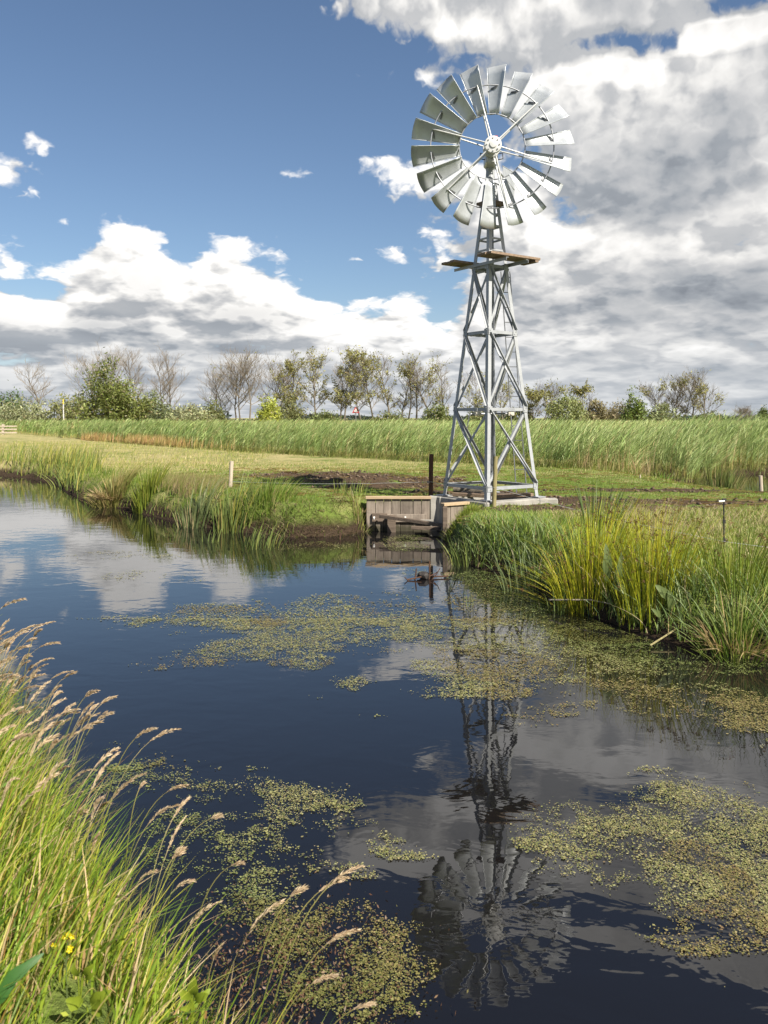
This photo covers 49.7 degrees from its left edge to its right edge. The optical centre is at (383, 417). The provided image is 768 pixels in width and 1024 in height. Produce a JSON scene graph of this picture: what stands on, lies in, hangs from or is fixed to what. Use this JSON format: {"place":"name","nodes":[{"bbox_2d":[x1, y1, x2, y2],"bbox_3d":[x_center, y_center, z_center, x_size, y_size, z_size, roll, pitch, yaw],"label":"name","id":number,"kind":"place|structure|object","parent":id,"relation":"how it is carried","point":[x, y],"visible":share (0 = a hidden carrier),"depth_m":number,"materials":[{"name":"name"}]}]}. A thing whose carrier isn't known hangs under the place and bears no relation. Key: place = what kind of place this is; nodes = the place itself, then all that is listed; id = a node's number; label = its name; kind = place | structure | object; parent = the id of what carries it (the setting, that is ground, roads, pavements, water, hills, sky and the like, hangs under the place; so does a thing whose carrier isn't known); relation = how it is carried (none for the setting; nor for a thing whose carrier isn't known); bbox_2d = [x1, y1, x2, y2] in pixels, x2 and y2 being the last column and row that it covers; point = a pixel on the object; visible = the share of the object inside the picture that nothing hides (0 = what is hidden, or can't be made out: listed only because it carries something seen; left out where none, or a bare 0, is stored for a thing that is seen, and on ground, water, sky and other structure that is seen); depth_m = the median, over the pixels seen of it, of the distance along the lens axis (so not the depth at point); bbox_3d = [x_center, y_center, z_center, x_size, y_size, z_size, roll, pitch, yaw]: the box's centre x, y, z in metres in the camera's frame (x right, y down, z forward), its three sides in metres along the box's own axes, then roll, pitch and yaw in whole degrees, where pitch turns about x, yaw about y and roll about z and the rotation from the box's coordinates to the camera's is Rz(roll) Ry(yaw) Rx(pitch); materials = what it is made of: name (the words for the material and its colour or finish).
{"place":"outdoors","nodes":[
{"label":"outdoors","id":0,"kind":"place"},
{"bbox_2d":[0,474,767,1023],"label":"water","id":1,"kind":"structure","parent":0,"point":[460,786],"depth_m":5.52,"materials":[{"name":"blue liquid"}]},
{"bbox_2d":[244,524,290,549],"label":"reed shoots","id":2,"kind":"object","parent":1,"relation":"on","point":[268,542],"visible":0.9,"depth_m":14.81,"materials":[{"name":"green plant"}]},
{"bbox_2d":[137,860,475,1023],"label":"rotting weed","id":3,"kind":"object","parent":1,"relation":"on","point":[279,973],"visible":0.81,"depth_m":3.43,"materials":[{"name":"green plant"}]},
{"bbox_2d":[2,478,767,1023],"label":"duckweed","id":4,"kind":"object","parent":1,"relation":"on","point":[738,910],"visible":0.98,"depth_m":4.73,"materials":[{"name":"green plant"}]},
{"bbox_2d":[404,561,448,580],"bbox_3d":[0.605,2.221,11.843,0.678,0.363,0.161,0,0,-13],"label":"driftwood","id":5,"kind":"object","parent":1,"relation":"in","point":[423,575],"visible":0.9,"depth_m":11.81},
{"bbox_2d":[433,533,478,567],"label":"reed shoots","id":6,"kind":"object","parent":1,"relation":"in","point":[459,562],"visible":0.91,"depth_m":12.82,"materials":[{"name":"green plant"}]},
{"bbox_2d":[483,542,552,596],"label":"reed shoots","id":7,"kind":"object","parent":1,"relation":"on","point":[520,582],"visible":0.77,"depth_m":10.91,"materials":[{"name":"green plant"}]},
{"bbox_2d":[545,590,568,614],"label":"reed shoots","id":8,"kind":"object","parent":1,"relation":"on","point":[562,607],"visible":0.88,"depth_m":9.76,"materials":[{"name":"green plant"}]},
{"bbox_2d":[0,418,767,1023],"bbox_3d":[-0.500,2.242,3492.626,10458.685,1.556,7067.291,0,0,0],"label":"ground","id":9,"kind":"structure","parent":0,"point":[332,528],"depth_m":17.13,"materials":[{"name":"plant"}]},
{"bbox_2d":[0,953,43,1003],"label":"strap leaved plant","id":10,"kind":"object","parent":9,"relation":"on","point":[13,974],"visible":0.94,"depth_m":2.11,"materials":[{"name":"green plant"}]},
{"bbox_2d":[0,380,47,419],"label":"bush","id":11,"kind":"object","parent":9,"relation":"on","point":[8,399],"visible":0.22,"depth_m":189.64,"materials":[{"name":"green plant"}]},
{"bbox_2d":[0,396,54,430],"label":"willow bush","id":12,"kind":"object","parent":9,"relation":"on","point":[34,413],"visible":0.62,"depth_m":111.05,"materials":[{"name":"green plant"}]},
{"bbox_2d":[10,359,58,417],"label":"bare tree","id":13,"kind":"object","parent":9,"relation":"on","point":[32,389],"visible":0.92,"depth_m":117.16,"materials":[{"name":"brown plant"}]},
{"bbox_2d":[30,467,66,488],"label":"reed shoots","id":14,"kind":"object","parent":9,"relation":"on","point":[59,483],"visible":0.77,"depth_m":27.08,"materials":[{"name":"green plant"}]},
{"bbox_2d":[51,931,74,998],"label":"yellow flower","id":15,"kind":"object","parent":9,"relation":"on","point":[71,937],"visible":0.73,"depth_m":2.45,"materials":[{"name":"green plant"}]},
{"bbox_2d":[44,393,93,421],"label":"willow bush","id":16,"kind":"object","parent":9,"relation":"on","point":[57,409],"visible":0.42,"depth_m":110.77,"materials":[{"name":"green plant"}]},
{"bbox_2d":[71,963,94,1007],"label":"bramble shoot","id":17,"kind":"object","parent":9,"relation":"on","point":[86,972],"visible":0.92,"depth_m":2.39,"materials":[{"name":"green plant"}]},
{"bbox_2d":[66,990,110,1023],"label":"bramble shoot","id":18,"kind":"object","parent":9,"relation":"on","point":[96,999],"visible":0.91,"depth_m":2.28,"materials":[{"name":"green plant"}]},
{"bbox_2d":[61,335,132,399],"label":"bare tree","id":19,"kind":"object","parent":9,"relation":"on","point":[93,363],"visible":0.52,"depth_m":126.25,"materials":[{"name":"brown plant"}]},
{"bbox_2d":[65,347,160,422],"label":"leafy tree","id":20,"kind":"object","parent":9,"relation":"on","point":[115,401],"visible":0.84,"depth_m":102.56,"materials":[{"name":"green plant"}]},
{"bbox_2d":[80,459,147,507],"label":"sedge tussock","id":21,"kind":"object","parent":9,"relation":"on","point":[118,484],"visible":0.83,"depth_m":21.44,"materials":[{"name":"green plant"}]},
{"bbox_2d":[92,726,155,881],"bbox_3d":[-1.187,1.823,3.773,0.335,0.854,0.022,0,0,9],"label":"grass stalk","id":22,"kind":"object","parent":9,"relation":"on","point":[145,731],"depth_m":3.77,"materials":[{"name":"beige plant"}]},
{"bbox_2d":[111,347,153,405],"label":"bare tree","id":23,"kind":"object","parent":9,"relation":"on","point":[135,374],"visible":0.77,"depth_m":126.43,"materials":[{"name":"brown plant"}]},
{"bbox_2d":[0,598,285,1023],"bbox_3d":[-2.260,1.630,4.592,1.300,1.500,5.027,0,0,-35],"label":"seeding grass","id":24,"kind":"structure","parent":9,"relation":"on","point":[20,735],"depth_m":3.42,"materials":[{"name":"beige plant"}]},
{"bbox_2d":[128,459,174,513],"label":"sedge tussock","id":25,"kind":"object","parent":9,"relation":"on","point":[147,487],"visible":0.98,"depth_m":20.09,"materials":[{"name":"green plant"}]},
{"bbox_2d":[117,784,189,911],"bbox_3d":[-0.979,1.886,3.474,0.349,0.729,0.018,0,0,9],"label":"grass stalk","id":26,"kind":"object","parent":9,"relation":"on","point":[178,786],"depth_m":3.46,"materials":[{"name":"beige plant"}]},
{"bbox_2d":[132,389,180,422],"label":"willow bush","id":27,"kind":"object","parent":9,"relation":"on","point":[159,405],"visible":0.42,"depth_m":107.05,"materials":[{"name":"green plant"}]},
{"bbox_2d":[144,845,187,967],"bbox_3d":[-0.814,1.907,3.072,0.179,0.618,0.031,0,0,-23],"label":"grass stalk","id":28,"kind":"object","parent":9,"relation":"on","point":[180,851],"depth_m":3.09,"materials":[{"name":"beige plant"}]},
{"bbox_2d":[147,344,187,410],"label":"bare tree","id":29,"kind":"object","parent":9,"relation":"on","point":[165,385],"visible":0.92,"depth_m":126.09,"materials":[{"name":"brown plant"}]},
{"bbox_2d":[0,632,341,1023],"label":"grass","id":30,"kind":"structure","parent":9,"relation":"on","point":[87,943],"depth_m":2.70,"materials":[{"name":"green plant"}]},
{"bbox_2d":[247,885,308,1023],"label":"grass stalk","id":31,"kind":"object","parent":30,"relation":"on","point":[298,889],"depth_m":2.78,"materials":[{"name":"beige plant"}]},
{"bbox_2d":[258,876,351,1023],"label":"grass stalk","id":32,"kind":"object","parent":30,"relation":"on","point":[335,882],"depth_m":2.81,"materials":[{"name":"beige plant"}]},
{"bbox_2d":[269,864,364,1023],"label":"grass stalk","id":33,"kind":"object","parent":30,"relation":"on","point":[340,876],"depth_m":2.80,"materials":[{"name":"beige plant"}]},
{"bbox_2d":[280,928,361,1023],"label":"grass stalk","id":34,"kind":"object","parent":30,"relation":"on","point":[342,934],"depth_m":2.69,"materials":[{"name":"beige plant"}]},
{"bbox_2d":[147,813,224,953],"bbox_3d":[-0.794,1.910,3.281,0.322,0.680,0.024,0,0,-8],"label":"grass stalk","id":35,"kind":"object","parent":9,"relation":"on","point":[217,815],"depth_m":3.28,"materials":[{"name":"beige plant"}]},
{"bbox_2d":[161,400,218,422],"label":"willow bush","id":36,"kind":"object","parent":9,"relation":"on","point":[190,413],"visible":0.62,"depth_m":107.17,"materials":[{"name":"green plant"}]},
{"bbox_2d":[178,976,210,1023],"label":"bramble shoot","id":37,"kind":"object","parent":9,"relation":"on","point":[188,994],"visible":0.98,"depth_m":2.33,"materials":[{"name":"green plant"}]},
{"bbox_2d":[170,468,232,528],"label":"reed clump","id":38,"kind":"object","parent":9,"relation":"on","point":[188,520],"visible":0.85,"depth_m":17.56,"materials":[{"name":"green plant"}]},
{"bbox_2d":[197,396,226,422],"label":"willow bush","id":39,"kind":"object","parent":9,"relation":"on","point":[220,415],"visible":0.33,"depth_m":115.61,"materials":[{"name":"green plant"}]},
{"bbox_2d":[182,860,245,988],"bbox_3d":[-0.622,1.913,2.971,0.266,0.674,0.017,0,0,10],"label":"grass stalk","id":40,"kind":"object","parent":9,"relation":"on","point":[238,863],"depth_m":2.97,"materials":[{"name":"beige plant"}]},
{"bbox_2d":[195,362,235,413],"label":"bare tree","id":41,"kind":"object","parent":9,"relation":"on","point":[213,387],"visible":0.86,"depth_m":124.80,"materials":[{"name":"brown plant"}]},
{"bbox_2d":[206,469,266,533],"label":"reed clump","id":42,"kind":"object","parent":9,"relation":"on","point":[222,519],"visible":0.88,"depth_m":16.88,"materials":[{"name":"green plant"}]},
{"bbox_2d":[204,337,296,420],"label":"bare tree","id":43,"kind":"object","parent":9,"relation":"on","point":[236,376],"visible":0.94,"depth_m":121.83,"materials":[{"name":"brown plant"}]},
{"bbox_2d":[253,388,283,422],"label":"willow bush","id":44,"kind":"object","parent":9,"relation":"on","point":[266,412],"visible":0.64,"depth_m":107.33,"materials":[{"name":"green plant"}]},
{"bbox_2d":[239,474,308,521],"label":"reed clump","id":45,"kind":"object","parent":9,"relation":"on","point":[269,492],"visible":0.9,"depth_m":16.94,"materials":[{"name":"green plant"}]},
{"bbox_2d":[269,350,307,409],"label":"alder tree","id":46,"kind":"object","parent":9,"relation":"on","point":[289,364],"visible":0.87,"depth_m":120.75,"materials":[{"name":"green plant"}]},
{"bbox_2d":[273,392,312,423],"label":"willow bush","id":47,"kind":"object","parent":9,"relation":"on","point":[293,413],"visible":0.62,"depth_m":112.45,"materials":[{"name":"green plant"}]},
{"bbox_2d":[279,973,339,1023],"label":"grass stalk","id":48,"kind":"object","parent":9,"relation":"on","point":[327,977],"depth_m":2.60,"materials":[{"name":"beige plant"}]},
{"bbox_2d":[291,346,332,414],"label":"alder tree","id":49,"kind":"object","parent":9,"relation":"on","point":[313,363],"visible":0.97,"depth_m":120.11,"materials":[{"name":"green plant"}]},
{"bbox_2d":[308,409,342,422],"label":"willow bush","id":50,"kind":"object","parent":9,"relation":"on","point":[328,415],"visible":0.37,"depth_m":112.54,"materials":[{"name":"green plant"}]},
{"bbox_2d":[325,347,366,423],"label":"alder tree","id":51,"kind":"object","parent":9,"relation":"on","point":[349,396],"visible":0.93,"depth_m":117.56,"materials":[{"name":"green plant"}]},
{"bbox_2d":[333,477,369,495],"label":"reed clump","id":52,"kind":"object","parent":9,"relation":"on","point":[345,489],"visible":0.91,"depth_m":18.60,"materials":[{"name":"green plant"}]},
{"bbox_2d":[345,489,374,532],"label":"grass clump","id":53,"kind":"object","parent":9,"relation":"on","point":[358,504],"visible":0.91,"depth_m":16.75,"materials":[{"name":"green plant"}]},
{"bbox_2d":[338,345,386,422],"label":"alder tree","id":54,"kind":"object","parent":9,"relation":"on","point":[364,374],"visible":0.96,"depth_m":117.80,"materials":[{"name":"green plant"}]},
{"bbox_2d":[0,409,767,482],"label":"reed field","id":55,"kind":"structure","parent":9,"relation":"on","point":[712,440],"depth_m":35.40,"materials":[{"name":"green plant"}]},
{"bbox_2d":[0,439,767,657],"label":"bank grass","id":56,"kind":"structure","parent":9,"relation":"on","point":[184,483],"depth_m":12.16,"materials":[{"name":"green plant"}]},
{"bbox_2d":[603,544,625,598],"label":"dock plant","id":57,"kind":"object","parent":56,"relation":"on","point":[607,567],"visible":0.68,"depth_m":9.23,"materials":[{"name":"green plant"}]},
{"bbox_2d":[0,440,767,584],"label":"meadow grass","id":58,"kind":"structure","parent":9,"relation":"on","point":[713,517],"depth_m":22.47,"materials":[{"name":"green plant"}]},
{"bbox_2d":[369,348,400,418],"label":"alder tree","id":59,"kind":"object","parent":9,"relation":"on","point":[385,395],"visible":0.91,"depth_m":120.25,"materials":[{"name":"green plant"}]},
{"bbox_2d":[364,407,416,423],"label":"willow bush","id":60,"kind":"object","parent":9,"relation":"on","point":[386,416],"visible":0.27,"depth_m":112.93,"materials":[{"name":"green plant"}]},
{"bbox_2d":[365,496,432,531],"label":"timber retaining wall","id":61,"kind":"structure","parent":9,"relation":"on","point":[405,506],"depth_m":16.82,"materials":[{"name":"grey wood"}]},
{"bbox_2d":[379,514,441,526],"bbox_3d":[0.533,2.010,16.240,1.439,0.153,0.100,0,0,32],"label":"timber strut","id":62,"kind":"object","parent":61,"relation":"attached to","point":[410,520],"visible":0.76,"depth_m":16.20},
{"bbox_2d":[49,410,758,420],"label":"woodland","id":63,"kind":"object","parent":9,"relation":"on","point":[348,417],"visible":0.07,"depth_m":565.75,"materials":[{"name":"green plant"}]},
{"bbox_2d":[393,355,419,419],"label":"bare tree","id":64,"kind":"object","parent":9,"relation":"on","point":[410,398],"visible":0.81,"depth_m":120.28,"materials":[{"name":"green plant"}]},
{"bbox_2d":[406,357,424,417],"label":"bare tree","id":65,"kind":"object","parent":9,"relation":"on","point":[416,381],"visible":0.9,"depth_m":119.16,"materials":[{"name":"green plant"}]},
{"bbox_2d":[395,351,451,413],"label":"alder tree","id":66,"kind":"object","parent":9,"relation":"on","point":[408,375],"visible":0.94,"depth_m":118.93,"materials":[{"name":"green plant"}]},
{"bbox_2d":[427,454,433,495],"bbox_3d":[0.960,1.354,17.265,0.109,1.201,0.213,0,0,19],"label":"fence post","id":67,"kind":"object","parent":9,"relation":"on","point":[430,482],"visible":0.78,"depth_m":17.28,"materials":[{"name":"brown wood"}]},
{"bbox_2d":[419,396,452,423],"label":"willow bush","id":68,"kind":"object","parent":9,"relation":"on","point":[439,412],"visible":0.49,"depth_m":112.34,"materials":[{"name":"green plant"}]},
{"bbox_2d":[429,362,455,414],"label":"bare tree","id":69,"kind":"object","parent":9,"relation":"on","point":[445,384],"visible":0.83,"depth_m":119.58,"materials":[{"name":"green plant"}]},
{"bbox_2d":[440,501,469,539],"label":"timber wing wall","id":70,"kind":"structure","parent":9,"relation":"on","point":[450,510],"depth_m":15.81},
{"bbox_2d":[440,501,481,541],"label":"grass clump","id":71,"kind":"object","parent":9,"relation":"on","point":[467,509],"visible":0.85,"depth_m":15.03,"materials":[{"name":"green plant"}]},
{"bbox_2d":[161,467,767,537],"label":"straw litter","id":72,"kind":"object","parent":9,"relation":"on","point":[571,486],"visible":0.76,"depth_m":19.48,"materials":[{"name":"beige plant"}]},
{"bbox_2d":[449,371,484,421],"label":"alder tree","id":73,"kind":"object","parent":9,"relation":"on","point":[480,402],"visible":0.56,"depth_m":115.87,"materials":[{"name":"green plant"}]},
{"bbox_2d":[462,405,505,424],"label":"willow bush","id":74,"kind":"object","parent":9,"relation":"on","point":[472,417],"visible":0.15,"depth_m":114.55,"materials":[{"name":"green plant"}]},
{"bbox_2d":[430,492,557,530],"bbox_3d":[2.185,2.000,16.830,2.098,0.806,1.834,0,0,-30],"label":"concrete foundation","id":75,"kind":"object","parent":9,"relation":"on","point":[435,509],"visible":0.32,"depth_m":16.53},
{"bbox_2d":[411,64,574,501],"bbox_3d":[1.883,-2.459,16.996,3.096,8.918,2.748,0,0,-17],"label":"windmill","id":76,"kind":"object","parent":75,"relation":"on","point":[449,91],"visible":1,"depth_m":16.31,"materials":[{"name":"grey paint"}]},
{"bbox_2d":[496,493,533,497],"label":"timber beam","id":77,"kind":"structure","parent":75,"relation":"on","point":[512,495],"depth_m":16.54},
{"bbox_2d":[492,456,497,506],"bbox_3d":[2.084,1.324,15.629,0.137,1.202,0.084,0,0,-20],"label":"fence post","id":78,"kind":"object","parent":9,"relation":"on","point":[494,483],"visible":0.81,"depth_m":15.60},
{"bbox_2d":[231,481,767,547],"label":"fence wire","id":79,"kind":"object","parent":78,"relation":"attached to","point":[500,489],"visible":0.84,"depth_m":15.11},
{"bbox_2d":[239,470,767,511],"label":"soil clods","id":80,"kind":"object","parent":9,"relation":"on","point":[510,490],"visible":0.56,"depth_m":19.65,"materials":[{"name":"brown soil"}]},
{"bbox_2d":[495,381,515,419],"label":"alder tree","id":81,"kind":"object","parent":9,"relation":"on","point":[504,388],"visible":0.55,"depth_m":122.92,"materials":[{"name":"green plant"}]},
{"bbox_2d":[501,406,537,422],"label":"willow bush","id":82,"kind":"object","parent":9,"relation":"on","point":[516,417],"visible":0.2,"depth_m":112.39,"materials":[{"name":"green plant"}]},
{"bbox_2d":[467,530,582,608],"bbox_3d":[1.679,1.848,10.174,1.394,1.289,1.036,0,0,33],"label":"rush clump","id":83,"kind":"object","parent":9,"relation":"on","point":[546,577],"visible":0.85,"depth_m":10.15,"materials":[{"name":"green plant"}]},
{"bbox_2d":[513,377,570,419],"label":"alder tree","id":84,"kind":"object","parent":9,"relation":"on","point":[532,398],"visible":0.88,"depth_m":111.75,"materials":[{"name":"green plant"}]},
{"bbox_2d":[537,389,593,422],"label":"willow bush","id":85,"kind":"object","parent":9,"relation":"on","point":[554,407],"visible":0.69,"depth_m":107.18,"materials":[{"name":"green plant"}]},
{"bbox_2d":[564,378,596,409],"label":"alder tree","id":86,"kind":"object","parent":9,"relation":"on","point":[582,390],"visible":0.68,"depth_m":116.80,"materials":[{"name":"green plant"}]},
{"bbox_2d":[582,399,617,421],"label":"willow bush","id":87,"kind":"object","parent":9,"relation":"on","point":[597,413],"visible":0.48,"depth_m":111.39,"materials":[{"name":"brown plant"}]},
{"bbox_2d":[530,489,672,615],"bbox_3d":[2.575,1.641,9.924,1.692,1.705,1.720,0,0,-36],"label":"rush clump","id":88,"kind":"object","parent":9,"relation":"on","point":[584,575],"visible":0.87,"depth_m":9.90,"materials":[{"name":"green plant"}]},
{"bbox_2d":[572,481,642,531],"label":"reed clump","id":89,"kind":"object","parent":9,"relation":"on","point":[592,510],"visible":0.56,"depth_m":12.52,"materials":[{"name":"green plant"}]},
{"bbox_2d":[604,401,627,422],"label":"willow bush","id":90,"kind":"object","parent":9,"relation":"on","point":[613,409],"visible":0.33,"depth_m":113.48,"materials":[{"name":"green plant"}]},
{"bbox_2d":[616,385,654,426],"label":"willow bush","id":91,"kind":"object","parent":9,"relation":"on","point":[635,411],"visible":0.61,"depth_m":105.43,"materials":[{"name":"green plant"}]},
{"bbox_2d":[643,400,684,423],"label":"willow bush","id":92,"kind":"object","parent":9,"relation":"on","point":[660,414],"visible":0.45,"depth_m":105.24,"materials":[{"name":"green plant"}]},
{"bbox_2d":[591,495,737,630],"bbox_3d":[3.048,1.594,9.133,1.710,1.531,1.460,0,0,-35],"label":"rush clump","id":93,"kind":"object","parent":9,"relation":"on","point":[676,559],"visible":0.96,"depth_m":9.07,"materials":[{"name":"green plant"}]},
{"bbox_2d":[634,373,694,416],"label":"alder tree","id":94,"kind":"object","parent":9,"relation":"on","point":[650,395],"visible":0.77,"depth_m":111.64,"materials":[{"name":"green plant"}]},
{"bbox_2d":[652,585,690,616],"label":"dock plant","id":95,"kind":"object","parent":9,"relation":"on","point":[664,594],"visible":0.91,"depth_m":8.70,"materials":[{"name":"green plant"}]},
{"bbox_2d":[661,376,701,420],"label":"bare tree","id":96,"kind":"object","parent":9,"relation":"on","point":[683,405],"visible":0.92,"depth_m":110.20,"materials":[{"name":"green plant"}]},
{"bbox_2d":[676,365,707,419],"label":"bare tree","id":97,"kind":"object","parent":9,"relation":"on","point":[695,379],"visible":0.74,"depth_m":109.94,"materials":[{"name":"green plant"}]},
{"bbox_2d":[685,376,726,418],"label":"bare tree","id":98,"kind":"object","parent":9,"relation":"on","point":[704,389],"visible":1,"depth_m":107.52,"materials":[{"name":"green plant"}]},
{"bbox_2d":[664,566,767,666],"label":"sedge tussock","id":99,"kind":"object","parent":9,"relation":"on","point":[736,649],"visible":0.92,"depth_m":8.03,"materials":[{"name":"green plant"}]},
{"bbox_2d":[665,505,767,604],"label":"rush clump","id":100,"kind":"object","parent":9,"relation":"on","point":[729,561],"visible":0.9,"depth_m":8.68,"materials":[{"name":"green plant"}]},
{"bbox_2d":[703,460,753,489],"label":"reed clump","id":101,"kind":"object","parent":9,"relation":"on","point":[730,482],"visible":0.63,"depth_m":26.46,"materials":[{"name":"green plant"}]},
{"bbox_2d":[730,405,755,418],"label":"bush","id":102,"kind":"object","parent":9,"relation":"on","point":[744,411],"visible":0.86,"depth_m":169.34,"materials":[{"name":"brown plant"}]},
{"bbox_2d":[0,0,767,417],"label":"sky","id":103,"kind":"structure","parent":0,"point":[196,180],"materials":[{"name":"blue"}]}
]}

